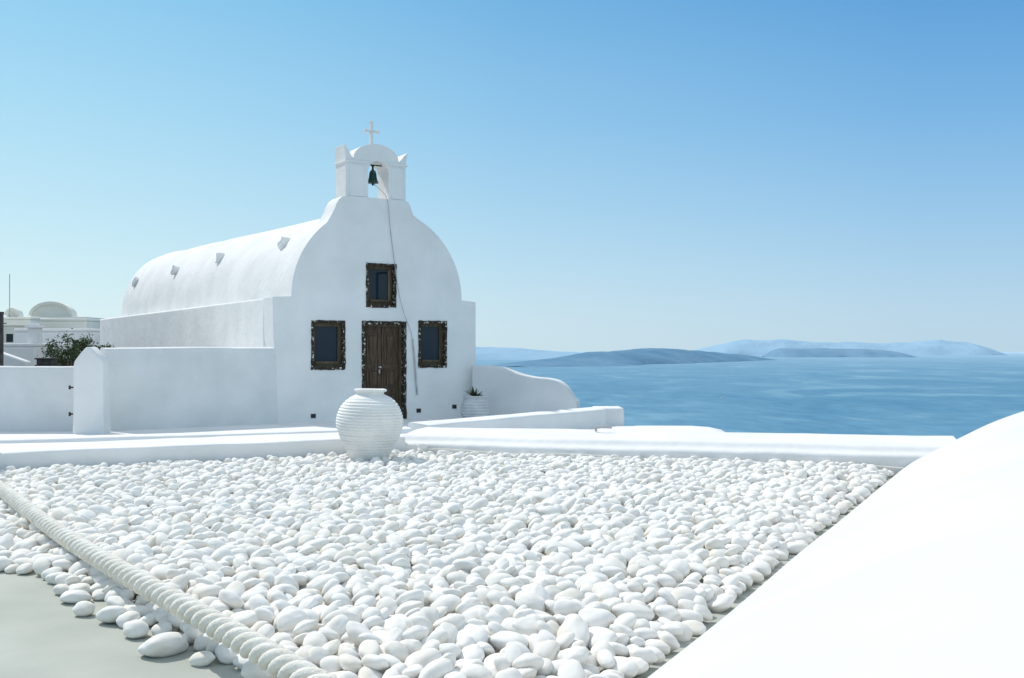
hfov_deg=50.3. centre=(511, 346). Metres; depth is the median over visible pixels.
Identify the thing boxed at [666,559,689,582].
pebble
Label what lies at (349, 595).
pebble
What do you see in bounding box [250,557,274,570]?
pebble
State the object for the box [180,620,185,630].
pebble
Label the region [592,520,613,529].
pebble
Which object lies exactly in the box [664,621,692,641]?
pebble
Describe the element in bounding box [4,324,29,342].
long house
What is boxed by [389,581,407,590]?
pebble
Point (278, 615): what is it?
pebble
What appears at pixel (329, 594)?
pebble
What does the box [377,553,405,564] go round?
pebble
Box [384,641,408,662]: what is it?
pebble
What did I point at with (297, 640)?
pebble
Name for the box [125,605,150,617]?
pebble
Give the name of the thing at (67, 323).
stepped house
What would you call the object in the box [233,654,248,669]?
pebble
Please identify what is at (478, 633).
pebble
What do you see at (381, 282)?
window
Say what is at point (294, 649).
pebble
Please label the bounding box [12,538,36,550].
pebble
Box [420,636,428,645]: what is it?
pebble
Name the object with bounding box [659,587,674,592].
pebble
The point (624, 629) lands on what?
pebble
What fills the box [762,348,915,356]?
island
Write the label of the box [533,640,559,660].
pebble
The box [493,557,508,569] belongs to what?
pebble
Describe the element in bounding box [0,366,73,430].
garden wall
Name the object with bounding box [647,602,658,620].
pebble
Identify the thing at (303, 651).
pebble
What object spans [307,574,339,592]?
pebble
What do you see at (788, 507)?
pebble bed
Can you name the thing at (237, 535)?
pebble
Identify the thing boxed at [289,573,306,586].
pebble
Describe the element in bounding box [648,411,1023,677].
white vault
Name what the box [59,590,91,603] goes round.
pebble
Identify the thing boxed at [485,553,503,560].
pebble
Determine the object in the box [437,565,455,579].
pebble
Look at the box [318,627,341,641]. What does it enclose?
pebble
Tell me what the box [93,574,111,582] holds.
pebble
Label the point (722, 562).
pebble
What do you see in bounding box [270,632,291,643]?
pebble
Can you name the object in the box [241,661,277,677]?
pebble
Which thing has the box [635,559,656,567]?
pebble
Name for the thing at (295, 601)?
pebble
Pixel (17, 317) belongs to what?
domed house
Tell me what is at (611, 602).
pebble
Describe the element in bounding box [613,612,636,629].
pebble
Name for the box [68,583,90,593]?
pebble
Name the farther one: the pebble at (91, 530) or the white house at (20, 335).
the white house at (20, 335)
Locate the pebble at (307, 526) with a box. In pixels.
[299,522,320,531]
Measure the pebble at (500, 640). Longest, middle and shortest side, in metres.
0.196 x 0.125 x 0.098 m
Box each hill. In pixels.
[476,347,578,359]
[698,339,1006,354]
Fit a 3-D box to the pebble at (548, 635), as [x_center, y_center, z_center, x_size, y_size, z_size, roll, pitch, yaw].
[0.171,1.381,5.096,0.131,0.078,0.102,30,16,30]
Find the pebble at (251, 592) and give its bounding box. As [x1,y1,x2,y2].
[240,586,267,602]
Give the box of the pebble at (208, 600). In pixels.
[199,596,218,605]
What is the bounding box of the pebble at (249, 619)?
[233,612,259,627]
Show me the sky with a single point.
(592, 175)
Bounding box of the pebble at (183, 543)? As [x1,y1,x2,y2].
[176,539,191,546]
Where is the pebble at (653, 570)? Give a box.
[636,565,661,576]
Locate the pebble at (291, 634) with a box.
[274,631,295,639]
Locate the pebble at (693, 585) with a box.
[677,581,697,589]
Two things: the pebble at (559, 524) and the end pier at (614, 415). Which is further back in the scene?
the end pier at (614, 415)
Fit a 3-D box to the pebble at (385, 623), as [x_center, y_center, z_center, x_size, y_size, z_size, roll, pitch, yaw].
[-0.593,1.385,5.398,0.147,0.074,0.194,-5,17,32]
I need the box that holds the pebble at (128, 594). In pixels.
[119,589,133,600]
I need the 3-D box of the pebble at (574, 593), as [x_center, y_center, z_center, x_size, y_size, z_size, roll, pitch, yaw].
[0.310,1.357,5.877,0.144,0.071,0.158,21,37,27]
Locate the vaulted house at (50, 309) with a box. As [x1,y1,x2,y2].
[29,301,105,318]
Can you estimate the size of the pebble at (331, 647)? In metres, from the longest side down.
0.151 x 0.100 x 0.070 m
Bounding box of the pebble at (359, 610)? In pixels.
[348,606,365,621]
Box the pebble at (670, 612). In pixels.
[655,605,680,621]
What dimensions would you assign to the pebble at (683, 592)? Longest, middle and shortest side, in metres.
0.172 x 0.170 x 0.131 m
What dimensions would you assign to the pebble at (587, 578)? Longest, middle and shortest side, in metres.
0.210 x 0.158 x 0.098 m
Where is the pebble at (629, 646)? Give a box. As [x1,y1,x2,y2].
[626,644,638,657]
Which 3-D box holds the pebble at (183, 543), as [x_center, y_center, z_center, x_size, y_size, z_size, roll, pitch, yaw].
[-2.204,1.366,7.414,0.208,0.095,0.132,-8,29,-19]
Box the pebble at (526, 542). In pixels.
[516,538,530,547]
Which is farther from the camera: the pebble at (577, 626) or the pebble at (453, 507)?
the pebble at (453, 507)
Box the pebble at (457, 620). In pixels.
[433,613,466,630]
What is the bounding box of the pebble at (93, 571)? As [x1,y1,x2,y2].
[87,566,103,575]
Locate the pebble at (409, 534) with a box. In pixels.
[400,529,422,540]
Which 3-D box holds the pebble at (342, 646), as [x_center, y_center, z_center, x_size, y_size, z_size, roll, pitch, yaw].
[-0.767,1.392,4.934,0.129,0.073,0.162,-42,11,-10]
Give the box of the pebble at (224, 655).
[215,643,239,663]
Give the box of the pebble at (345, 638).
[341,632,353,643]
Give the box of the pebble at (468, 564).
[452,558,478,572]
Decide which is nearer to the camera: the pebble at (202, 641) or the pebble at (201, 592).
the pebble at (202, 641)
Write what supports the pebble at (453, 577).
on the pebble bed
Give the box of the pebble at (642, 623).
[633,619,649,628]
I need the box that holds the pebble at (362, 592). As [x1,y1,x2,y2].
[351,588,375,605]
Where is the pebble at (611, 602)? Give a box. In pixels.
[602,597,622,612]
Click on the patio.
(231, 428)
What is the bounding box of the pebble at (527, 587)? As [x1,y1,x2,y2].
[521,583,538,590]
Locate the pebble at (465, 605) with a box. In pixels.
[455,597,479,613]
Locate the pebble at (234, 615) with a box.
[230,610,253,618]
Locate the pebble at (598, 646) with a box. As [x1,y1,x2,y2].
[591,640,615,665]
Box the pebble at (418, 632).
[402,625,428,640]
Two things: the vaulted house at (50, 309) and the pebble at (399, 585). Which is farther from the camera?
the vaulted house at (50, 309)
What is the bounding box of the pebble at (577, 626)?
[557,615,589,647]
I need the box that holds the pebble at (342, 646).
[335,642,355,655]
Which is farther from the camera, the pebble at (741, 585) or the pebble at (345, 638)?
the pebble at (741, 585)
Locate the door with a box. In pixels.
[362,320,406,418]
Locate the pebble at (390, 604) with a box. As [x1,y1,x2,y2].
[376,597,398,614]
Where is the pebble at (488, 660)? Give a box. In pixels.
[483,653,510,667]
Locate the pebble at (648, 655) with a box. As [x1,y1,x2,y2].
[629,647,657,663]
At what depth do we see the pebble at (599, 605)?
5.60 m
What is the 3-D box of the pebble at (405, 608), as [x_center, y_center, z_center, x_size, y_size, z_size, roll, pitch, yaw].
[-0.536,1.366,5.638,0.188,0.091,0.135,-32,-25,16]
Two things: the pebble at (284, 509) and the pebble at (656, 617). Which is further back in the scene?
the pebble at (284, 509)
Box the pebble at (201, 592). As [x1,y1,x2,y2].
[192,585,223,598]
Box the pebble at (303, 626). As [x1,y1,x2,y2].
[292,619,317,635]
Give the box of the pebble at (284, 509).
[271,506,294,513]
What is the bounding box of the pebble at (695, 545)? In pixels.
[682,540,703,551]
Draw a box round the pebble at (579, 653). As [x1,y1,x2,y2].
[555,646,588,665]
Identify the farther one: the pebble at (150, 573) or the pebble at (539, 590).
the pebble at (150, 573)
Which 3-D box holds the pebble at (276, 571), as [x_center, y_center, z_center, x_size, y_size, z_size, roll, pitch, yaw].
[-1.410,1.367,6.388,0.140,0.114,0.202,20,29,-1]
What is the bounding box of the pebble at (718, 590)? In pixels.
[710,584,723,597]
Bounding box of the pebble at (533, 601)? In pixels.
[515,592,545,611]
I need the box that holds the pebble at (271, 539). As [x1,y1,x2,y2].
[263,534,281,545]
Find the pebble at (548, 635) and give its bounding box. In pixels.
[538,629,556,640]
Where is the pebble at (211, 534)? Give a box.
[203,531,217,537]
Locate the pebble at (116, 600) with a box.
[106,596,132,605]
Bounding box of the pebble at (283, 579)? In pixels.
[273,574,299,590]
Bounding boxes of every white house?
[4,323,65,365]
[14,329,99,357]
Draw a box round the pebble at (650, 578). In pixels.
[642,574,661,588]
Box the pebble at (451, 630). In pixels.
[435,622,457,643]
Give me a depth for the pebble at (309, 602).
5.63 m
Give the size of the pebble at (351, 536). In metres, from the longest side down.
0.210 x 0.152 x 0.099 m
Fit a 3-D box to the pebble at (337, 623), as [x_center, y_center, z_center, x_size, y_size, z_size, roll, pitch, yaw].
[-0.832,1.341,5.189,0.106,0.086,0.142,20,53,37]
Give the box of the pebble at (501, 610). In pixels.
[489,604,509,619]
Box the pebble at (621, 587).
[616,583,631,592]
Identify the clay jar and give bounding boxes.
[336,388,403,461]
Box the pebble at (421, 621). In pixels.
[411,616,433,635]
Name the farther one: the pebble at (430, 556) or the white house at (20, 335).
the white house at (20, 335)
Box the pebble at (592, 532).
[582,529,611,536]
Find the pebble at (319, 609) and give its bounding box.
[311,605,326,623]
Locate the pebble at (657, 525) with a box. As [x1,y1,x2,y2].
[644,523,668,536]
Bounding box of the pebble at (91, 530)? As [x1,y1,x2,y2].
[75,527,98,533]
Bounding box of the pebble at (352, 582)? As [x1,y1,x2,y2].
[346,577,368,592]
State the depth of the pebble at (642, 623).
5.43 m
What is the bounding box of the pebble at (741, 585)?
[737,581,745,591]
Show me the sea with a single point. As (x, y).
(957, 396)
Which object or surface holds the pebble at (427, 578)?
on the pebble bed
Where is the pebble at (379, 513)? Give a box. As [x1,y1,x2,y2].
[370,509,385,517]
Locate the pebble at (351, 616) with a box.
[322,609,361,624]
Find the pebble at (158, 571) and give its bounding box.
[150,564,172,579]
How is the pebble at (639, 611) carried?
on the terrace floor
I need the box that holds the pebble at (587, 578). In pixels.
[575,574,601,589]
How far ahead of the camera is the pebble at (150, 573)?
6.36 m
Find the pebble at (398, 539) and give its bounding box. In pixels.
[386,535,406,546]
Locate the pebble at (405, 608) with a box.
[394,600,423,614]
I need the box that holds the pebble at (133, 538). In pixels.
[117,534,143,543]
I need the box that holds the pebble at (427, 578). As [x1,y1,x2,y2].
[416,574,436,585]
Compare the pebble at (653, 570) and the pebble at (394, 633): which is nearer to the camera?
the pebble at (394, 633)
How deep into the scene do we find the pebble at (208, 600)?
5.82 m
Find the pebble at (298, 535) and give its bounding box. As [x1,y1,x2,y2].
[294,530,316,538]
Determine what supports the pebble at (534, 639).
on the pebble bed
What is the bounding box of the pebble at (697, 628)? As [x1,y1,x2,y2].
[682,620,705,635]
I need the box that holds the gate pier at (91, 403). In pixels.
[69,347,110,433]
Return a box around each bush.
[41,328,98,365]
[95,342,115,349]
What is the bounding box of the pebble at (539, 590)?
[530,584,549,609]
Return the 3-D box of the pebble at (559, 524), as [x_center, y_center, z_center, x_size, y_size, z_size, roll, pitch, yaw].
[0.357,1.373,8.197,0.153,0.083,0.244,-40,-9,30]
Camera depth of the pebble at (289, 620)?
5.28 m
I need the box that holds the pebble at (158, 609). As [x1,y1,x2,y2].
[156,607,163,612]
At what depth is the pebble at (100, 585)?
6.43 m
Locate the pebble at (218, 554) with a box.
[210,547,233,561]
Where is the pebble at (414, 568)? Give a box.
[411,564,428,572]
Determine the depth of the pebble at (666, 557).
6.89 m
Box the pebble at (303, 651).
[295,645,312,662]
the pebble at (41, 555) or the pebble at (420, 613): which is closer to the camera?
the pebble at (420, 613)
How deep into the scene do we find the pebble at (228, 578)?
6.34 m
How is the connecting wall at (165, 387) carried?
on the patio
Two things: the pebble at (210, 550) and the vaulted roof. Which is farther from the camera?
the vaulted roof
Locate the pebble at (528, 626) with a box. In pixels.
[511,617,538,635]
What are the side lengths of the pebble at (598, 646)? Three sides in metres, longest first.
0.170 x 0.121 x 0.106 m
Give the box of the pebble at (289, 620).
[277,609,309,631]
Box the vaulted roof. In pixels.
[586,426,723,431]
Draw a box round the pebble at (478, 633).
[456,625,488,643]
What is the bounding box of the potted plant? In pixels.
[460,387,489,417]
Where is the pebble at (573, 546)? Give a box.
[559,539,583,552]
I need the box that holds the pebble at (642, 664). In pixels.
[628,657,648,674]
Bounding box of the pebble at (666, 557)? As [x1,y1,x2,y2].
[660,555,674,560]
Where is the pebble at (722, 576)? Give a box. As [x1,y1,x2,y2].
[703,573,726,579]
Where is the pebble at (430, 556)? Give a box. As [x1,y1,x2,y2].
[425,553,443,559]
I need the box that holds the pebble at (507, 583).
[500,577,524,590]
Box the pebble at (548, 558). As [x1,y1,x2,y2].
[541,556,553,560]
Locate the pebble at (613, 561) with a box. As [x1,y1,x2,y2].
[597,557,626,570]
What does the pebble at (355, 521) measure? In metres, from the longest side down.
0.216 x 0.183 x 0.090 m
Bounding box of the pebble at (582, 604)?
[572,599,585,607]
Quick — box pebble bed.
[0,449,893,677]
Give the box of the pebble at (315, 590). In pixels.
[296,588,321,595]
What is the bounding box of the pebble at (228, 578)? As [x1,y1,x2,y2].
[221,577,234,581]
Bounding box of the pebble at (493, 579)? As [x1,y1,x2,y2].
[485,573,513,585]
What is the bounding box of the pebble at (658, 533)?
[647,528,671,538]
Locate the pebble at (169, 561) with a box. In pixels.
[162,558,178,564]
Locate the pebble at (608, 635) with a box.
[588,630,617,649]
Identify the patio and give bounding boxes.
[0,417,462,437]
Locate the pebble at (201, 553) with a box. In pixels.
[182,549,210,556]
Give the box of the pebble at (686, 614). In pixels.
[678,609,702,622]
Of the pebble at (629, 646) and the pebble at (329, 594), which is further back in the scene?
the pebble at (329, 594)
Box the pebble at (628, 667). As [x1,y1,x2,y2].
[606,656,638,677]
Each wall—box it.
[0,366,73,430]
[0,426,411,443]
[0,432,404,469]
[4,352,30,365]
[100,347,277,430]
[403,427,955,475]
[408,406,621,430]
[472,365,579,415]
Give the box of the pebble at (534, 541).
[527,535,548,549]
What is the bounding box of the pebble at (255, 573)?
[232,569,259,580]
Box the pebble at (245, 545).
[235,543,251,548]
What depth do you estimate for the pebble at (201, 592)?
5.91 m
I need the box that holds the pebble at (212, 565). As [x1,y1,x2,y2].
[204,560,223,571]
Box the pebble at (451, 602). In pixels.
[429,594,461,616]
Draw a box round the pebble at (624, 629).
[609,624,636,637]
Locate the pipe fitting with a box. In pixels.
[594,426,611,431]
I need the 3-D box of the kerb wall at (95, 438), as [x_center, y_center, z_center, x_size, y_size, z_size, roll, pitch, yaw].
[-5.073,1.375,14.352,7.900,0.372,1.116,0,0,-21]
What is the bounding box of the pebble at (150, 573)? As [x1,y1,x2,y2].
[133,569,155,594]
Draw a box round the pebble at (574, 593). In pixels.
[554,588,583,600]
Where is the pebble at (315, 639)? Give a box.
[303,631,327,646]
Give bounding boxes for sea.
[476,351,1023,438]
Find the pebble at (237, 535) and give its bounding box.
[227,531,245,539]
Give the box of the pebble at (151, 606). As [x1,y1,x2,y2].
[144,601,157,612]
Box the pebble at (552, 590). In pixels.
[544,585,561,599]
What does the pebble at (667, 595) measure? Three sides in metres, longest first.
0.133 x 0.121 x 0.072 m
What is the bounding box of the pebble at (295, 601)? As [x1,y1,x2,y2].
[288,597,304,606]
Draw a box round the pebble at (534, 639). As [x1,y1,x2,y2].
[528,633,548,652]
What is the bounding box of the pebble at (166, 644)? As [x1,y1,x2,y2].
[138,632,188,657]
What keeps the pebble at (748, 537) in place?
on the terrace floor
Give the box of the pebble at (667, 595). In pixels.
[657,587,677,607]
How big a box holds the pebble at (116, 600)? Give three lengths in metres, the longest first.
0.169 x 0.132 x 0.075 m
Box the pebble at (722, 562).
[711,557,729,568]
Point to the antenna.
(9, 296)
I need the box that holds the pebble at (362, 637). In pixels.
[358,633,381,644]
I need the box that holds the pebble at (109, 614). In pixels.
[96,605,126,622]
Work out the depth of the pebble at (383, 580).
6.23 m
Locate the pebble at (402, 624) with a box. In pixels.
[387,617,409,631]
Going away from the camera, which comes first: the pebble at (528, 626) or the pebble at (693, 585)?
the pebble at (528, 626)
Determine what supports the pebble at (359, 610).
on the terrace floor
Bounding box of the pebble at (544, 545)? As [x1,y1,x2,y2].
[540,540,564,553]
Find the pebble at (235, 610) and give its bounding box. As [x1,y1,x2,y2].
[231,608,244,612]
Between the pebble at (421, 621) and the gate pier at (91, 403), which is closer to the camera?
the pebble at (421, 621)
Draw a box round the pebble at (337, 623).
[327,614,348,636]
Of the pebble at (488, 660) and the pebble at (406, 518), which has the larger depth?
the pebble at (406, 518)
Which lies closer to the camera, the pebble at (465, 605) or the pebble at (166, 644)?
the pebble at (166, 644)
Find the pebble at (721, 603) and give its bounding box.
[707,593,734,612]
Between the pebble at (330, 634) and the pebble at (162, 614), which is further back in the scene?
the pebble at (162, 614)
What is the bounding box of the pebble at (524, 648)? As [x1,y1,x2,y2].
[506,641,530,653]
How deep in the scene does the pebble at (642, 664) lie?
4.84 m
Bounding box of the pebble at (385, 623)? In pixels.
[381,614,406,630]
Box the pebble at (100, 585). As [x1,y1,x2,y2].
[90,579,111,594]
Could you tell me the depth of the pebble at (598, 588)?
5.95 m
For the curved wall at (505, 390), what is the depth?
22.93 m
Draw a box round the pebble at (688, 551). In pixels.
[683,549,692,554]
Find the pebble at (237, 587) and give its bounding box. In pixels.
[225,580,244,596]
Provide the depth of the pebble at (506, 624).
5.24 m
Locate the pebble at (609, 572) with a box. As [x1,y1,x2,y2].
[600,566,627,578]
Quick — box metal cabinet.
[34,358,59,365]
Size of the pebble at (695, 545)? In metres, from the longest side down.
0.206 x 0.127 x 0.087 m
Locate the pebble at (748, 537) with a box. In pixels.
[742,534,754,545]
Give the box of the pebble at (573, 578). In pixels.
[564,574,580,583]
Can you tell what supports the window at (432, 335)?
in the chapel
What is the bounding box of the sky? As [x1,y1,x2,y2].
[0,0,1023,351]
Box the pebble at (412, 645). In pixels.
[400,639,421,654]
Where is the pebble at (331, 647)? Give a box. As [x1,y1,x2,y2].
[322,639,340,655]
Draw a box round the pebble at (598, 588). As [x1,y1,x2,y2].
[592,581,618,597]
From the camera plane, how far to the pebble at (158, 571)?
6.41 m
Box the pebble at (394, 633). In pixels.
[382,627,402,643]
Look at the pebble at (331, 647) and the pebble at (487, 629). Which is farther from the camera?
the pebble at (487, 629)
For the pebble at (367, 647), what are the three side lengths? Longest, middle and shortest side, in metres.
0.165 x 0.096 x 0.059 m
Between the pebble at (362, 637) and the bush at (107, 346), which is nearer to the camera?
the pebble at (362, 637)
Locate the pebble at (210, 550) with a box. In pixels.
[199,547,214,554]
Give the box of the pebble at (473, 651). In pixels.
[457,644,484,661]
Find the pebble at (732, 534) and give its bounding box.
[725,531,743,543]
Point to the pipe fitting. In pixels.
(606, 427)
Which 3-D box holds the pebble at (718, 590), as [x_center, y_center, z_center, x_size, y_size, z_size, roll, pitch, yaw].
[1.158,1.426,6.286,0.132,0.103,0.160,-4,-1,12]
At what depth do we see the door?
22.65 m
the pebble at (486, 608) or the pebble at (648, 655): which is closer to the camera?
the pebble at (648, 655)
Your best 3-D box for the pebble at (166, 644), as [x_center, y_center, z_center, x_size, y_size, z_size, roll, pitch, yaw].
[-1.658,1.423,5.205,0.242,0.114,0.171,7,-19,-43]
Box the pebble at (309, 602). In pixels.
[298,596,317,608]
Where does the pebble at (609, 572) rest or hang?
on the pebble bed
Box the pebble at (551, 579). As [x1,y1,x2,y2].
[531,574,557,584]
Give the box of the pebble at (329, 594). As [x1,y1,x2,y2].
[323,585,346,605]
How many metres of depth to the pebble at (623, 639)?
5.12 m
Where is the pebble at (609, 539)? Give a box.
[602,535,614,543]
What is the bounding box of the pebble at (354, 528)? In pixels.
[339,523,362,535]
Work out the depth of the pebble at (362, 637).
4.94 m
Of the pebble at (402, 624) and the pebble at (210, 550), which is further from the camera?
the pebble at (210, 550)
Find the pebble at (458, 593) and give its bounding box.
[438,588,463,598]
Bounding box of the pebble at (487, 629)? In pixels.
[481,625,491,635]
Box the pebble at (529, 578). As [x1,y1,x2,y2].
[517,575,532,583]
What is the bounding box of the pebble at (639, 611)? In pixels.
[612,603,654,620]
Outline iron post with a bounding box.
[0,312,3,365]
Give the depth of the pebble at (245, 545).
7.22 m
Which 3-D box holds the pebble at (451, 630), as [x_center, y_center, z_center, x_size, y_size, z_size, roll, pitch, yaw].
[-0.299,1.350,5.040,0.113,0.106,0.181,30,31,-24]
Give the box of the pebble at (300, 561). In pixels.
[292,556,319,565]
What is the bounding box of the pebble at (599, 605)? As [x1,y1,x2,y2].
[585,601,610,611]
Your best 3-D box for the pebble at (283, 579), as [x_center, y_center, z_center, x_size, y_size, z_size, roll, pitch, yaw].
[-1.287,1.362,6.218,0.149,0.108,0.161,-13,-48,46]
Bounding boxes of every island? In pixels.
[492,348,775,366]
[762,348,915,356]
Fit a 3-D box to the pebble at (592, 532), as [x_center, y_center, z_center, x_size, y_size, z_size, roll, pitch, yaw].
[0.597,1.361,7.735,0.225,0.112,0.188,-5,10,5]
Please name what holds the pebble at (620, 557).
on the terrace floor
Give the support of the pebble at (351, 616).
on the pebble bed
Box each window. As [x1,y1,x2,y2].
[5,333,13,342]
[311,320,345,369]
[366,262,396,307]
[418,320,446,367]
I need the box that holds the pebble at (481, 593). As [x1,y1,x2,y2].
[474,588,493,607]
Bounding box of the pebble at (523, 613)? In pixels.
[514,608,535,618]
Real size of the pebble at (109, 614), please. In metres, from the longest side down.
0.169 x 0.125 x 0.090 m
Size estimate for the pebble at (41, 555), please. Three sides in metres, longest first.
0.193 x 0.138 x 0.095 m
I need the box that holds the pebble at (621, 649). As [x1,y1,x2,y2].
[608,642,628,656]
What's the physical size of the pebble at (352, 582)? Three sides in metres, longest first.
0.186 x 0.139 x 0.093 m
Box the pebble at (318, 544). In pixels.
[303,538,328,550]
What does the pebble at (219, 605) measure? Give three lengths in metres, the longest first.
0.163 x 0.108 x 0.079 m
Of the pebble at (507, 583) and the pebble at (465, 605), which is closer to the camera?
the pebble at (465, 605)
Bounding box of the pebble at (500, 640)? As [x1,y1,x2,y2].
[488,631,528,649]
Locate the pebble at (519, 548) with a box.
[507,543,527,553]
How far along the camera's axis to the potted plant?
22.13 m
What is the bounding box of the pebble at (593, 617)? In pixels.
[578,608,615,627]
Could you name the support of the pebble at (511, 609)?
on the terrace floor
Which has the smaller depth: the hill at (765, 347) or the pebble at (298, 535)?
the pebble at (298, 535)
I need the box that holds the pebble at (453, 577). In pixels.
[446,571,468,584]
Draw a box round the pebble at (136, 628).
[123,619,148,638]
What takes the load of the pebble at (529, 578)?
on the pebble bed
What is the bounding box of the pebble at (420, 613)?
[406,611,428,626]
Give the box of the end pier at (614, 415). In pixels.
[593,406,623,425]
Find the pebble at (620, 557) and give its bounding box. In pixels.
[605,553,626,564]
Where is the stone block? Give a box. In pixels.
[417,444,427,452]
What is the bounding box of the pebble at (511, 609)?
[502,605,516,617]
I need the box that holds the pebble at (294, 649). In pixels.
[283,645,299,652]
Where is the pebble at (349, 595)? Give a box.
[346,592,352,599]
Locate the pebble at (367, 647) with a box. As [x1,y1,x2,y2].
[358,640,380,657]
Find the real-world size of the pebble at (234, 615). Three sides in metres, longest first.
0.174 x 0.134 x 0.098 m
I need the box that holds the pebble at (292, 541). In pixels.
[279,537,298,548]
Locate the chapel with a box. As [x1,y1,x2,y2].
[100,121,475,422]
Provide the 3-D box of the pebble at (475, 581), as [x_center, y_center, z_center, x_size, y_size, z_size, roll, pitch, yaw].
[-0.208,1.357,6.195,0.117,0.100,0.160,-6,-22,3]
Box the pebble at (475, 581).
[466,577,485,585]
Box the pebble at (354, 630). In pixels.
[346,621,372,646]
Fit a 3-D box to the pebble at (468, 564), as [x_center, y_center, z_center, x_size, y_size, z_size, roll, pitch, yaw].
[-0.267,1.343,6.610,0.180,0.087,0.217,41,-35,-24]
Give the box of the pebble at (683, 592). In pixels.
[671,586,697,607]
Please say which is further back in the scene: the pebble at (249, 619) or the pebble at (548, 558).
the pebble at (548, 558)
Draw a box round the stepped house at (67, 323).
[40,318,99,328]
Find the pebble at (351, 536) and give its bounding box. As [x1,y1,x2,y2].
[347,534,366,543]
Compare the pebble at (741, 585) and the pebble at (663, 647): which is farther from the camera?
the pebble at (741, 585)
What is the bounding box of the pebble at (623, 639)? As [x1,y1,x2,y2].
[616,633,629,645]
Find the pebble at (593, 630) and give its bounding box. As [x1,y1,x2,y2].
[588,626,609,650]
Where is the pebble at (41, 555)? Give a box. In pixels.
[32,553,52,559]
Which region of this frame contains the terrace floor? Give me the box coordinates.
[0,476,893,677]
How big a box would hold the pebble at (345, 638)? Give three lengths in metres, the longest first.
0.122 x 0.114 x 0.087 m
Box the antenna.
[9,274,10,316]
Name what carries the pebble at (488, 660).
on the terrace floor
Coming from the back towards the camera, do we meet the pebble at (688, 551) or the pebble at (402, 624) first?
the pebble at (688, 551)
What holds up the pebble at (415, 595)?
on the pebble bed
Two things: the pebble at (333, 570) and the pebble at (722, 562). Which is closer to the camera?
the pebble at (333, 570)
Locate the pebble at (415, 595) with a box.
[396,589,423,605]
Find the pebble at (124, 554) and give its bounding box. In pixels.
[113,548,134,560]
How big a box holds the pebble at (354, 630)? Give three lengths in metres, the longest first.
0.174 x 0.117 x 0.080 m
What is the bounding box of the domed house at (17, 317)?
[4,308,40,323]
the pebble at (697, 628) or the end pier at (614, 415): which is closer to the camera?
the pebble at (697, 628)
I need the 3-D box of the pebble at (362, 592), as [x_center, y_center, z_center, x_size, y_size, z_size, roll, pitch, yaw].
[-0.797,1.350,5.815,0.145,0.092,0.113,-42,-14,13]
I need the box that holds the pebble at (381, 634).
[372,630,388,641]
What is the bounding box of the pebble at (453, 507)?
[440,502,460,514]
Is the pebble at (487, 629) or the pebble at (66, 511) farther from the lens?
the pebble at (66, 511)
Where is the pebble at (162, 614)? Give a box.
[155,610,169,621]
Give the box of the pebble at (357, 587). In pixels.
[352,582,369,596]
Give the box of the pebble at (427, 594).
[423,591,432,606]
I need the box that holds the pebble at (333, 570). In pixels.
[322,566,345,574]
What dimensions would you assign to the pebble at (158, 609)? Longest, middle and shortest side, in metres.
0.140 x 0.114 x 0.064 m
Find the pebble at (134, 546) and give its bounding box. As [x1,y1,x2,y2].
[128,542,142,549]
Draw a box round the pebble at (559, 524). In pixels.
[555,521,569,529]
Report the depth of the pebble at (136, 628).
5.47 m
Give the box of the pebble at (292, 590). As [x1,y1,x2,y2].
[272,584,298,596]
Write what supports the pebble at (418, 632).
on the pebble
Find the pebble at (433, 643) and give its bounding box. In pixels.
[420,639,440,649]
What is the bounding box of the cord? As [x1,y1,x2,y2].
[417,449,904,468]
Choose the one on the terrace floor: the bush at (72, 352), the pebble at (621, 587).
the pebble at (621, 587)
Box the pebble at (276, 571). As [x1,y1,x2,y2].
[260,567,283,578]
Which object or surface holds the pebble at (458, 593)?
on the pebble bed
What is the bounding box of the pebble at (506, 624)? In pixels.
[501,617,515,630]
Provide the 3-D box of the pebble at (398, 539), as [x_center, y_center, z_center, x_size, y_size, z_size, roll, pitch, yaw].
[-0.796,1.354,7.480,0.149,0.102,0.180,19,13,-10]
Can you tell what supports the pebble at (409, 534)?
on the pebble bed
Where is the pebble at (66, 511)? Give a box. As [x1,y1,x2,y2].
[47,507,75,514]
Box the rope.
[0,480,336,677]
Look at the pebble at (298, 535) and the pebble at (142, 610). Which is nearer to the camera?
the pebble at (142, 610)
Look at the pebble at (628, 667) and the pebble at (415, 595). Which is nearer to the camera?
the pebble at (628, 667)
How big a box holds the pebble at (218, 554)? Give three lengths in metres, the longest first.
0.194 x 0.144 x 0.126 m
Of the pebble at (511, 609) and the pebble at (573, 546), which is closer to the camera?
the pebble at (511, 609)
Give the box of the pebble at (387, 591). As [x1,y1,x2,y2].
[379,585,398,599]
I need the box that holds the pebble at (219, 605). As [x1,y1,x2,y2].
[209,600,230,611]
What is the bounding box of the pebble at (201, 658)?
[189,651,215,666]
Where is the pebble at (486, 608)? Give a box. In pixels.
[464,605,489,611]
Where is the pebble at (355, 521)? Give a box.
[349,519,360,523]
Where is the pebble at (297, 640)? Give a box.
[292,633,308,647]
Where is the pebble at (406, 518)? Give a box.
[390,514,409,521]
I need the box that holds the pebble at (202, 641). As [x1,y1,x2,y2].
[194,633,213,650]
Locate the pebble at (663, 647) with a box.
[644,639,670,654]
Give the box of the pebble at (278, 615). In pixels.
[273,607,292,628]
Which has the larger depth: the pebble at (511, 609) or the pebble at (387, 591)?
the pebble at (387, 591)
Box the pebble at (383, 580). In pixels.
[374,575,396,585]
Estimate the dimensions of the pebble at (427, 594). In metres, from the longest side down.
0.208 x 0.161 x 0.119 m
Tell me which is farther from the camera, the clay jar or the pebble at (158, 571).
the clay jar
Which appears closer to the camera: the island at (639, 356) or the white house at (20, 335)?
the white house at (20, 335)

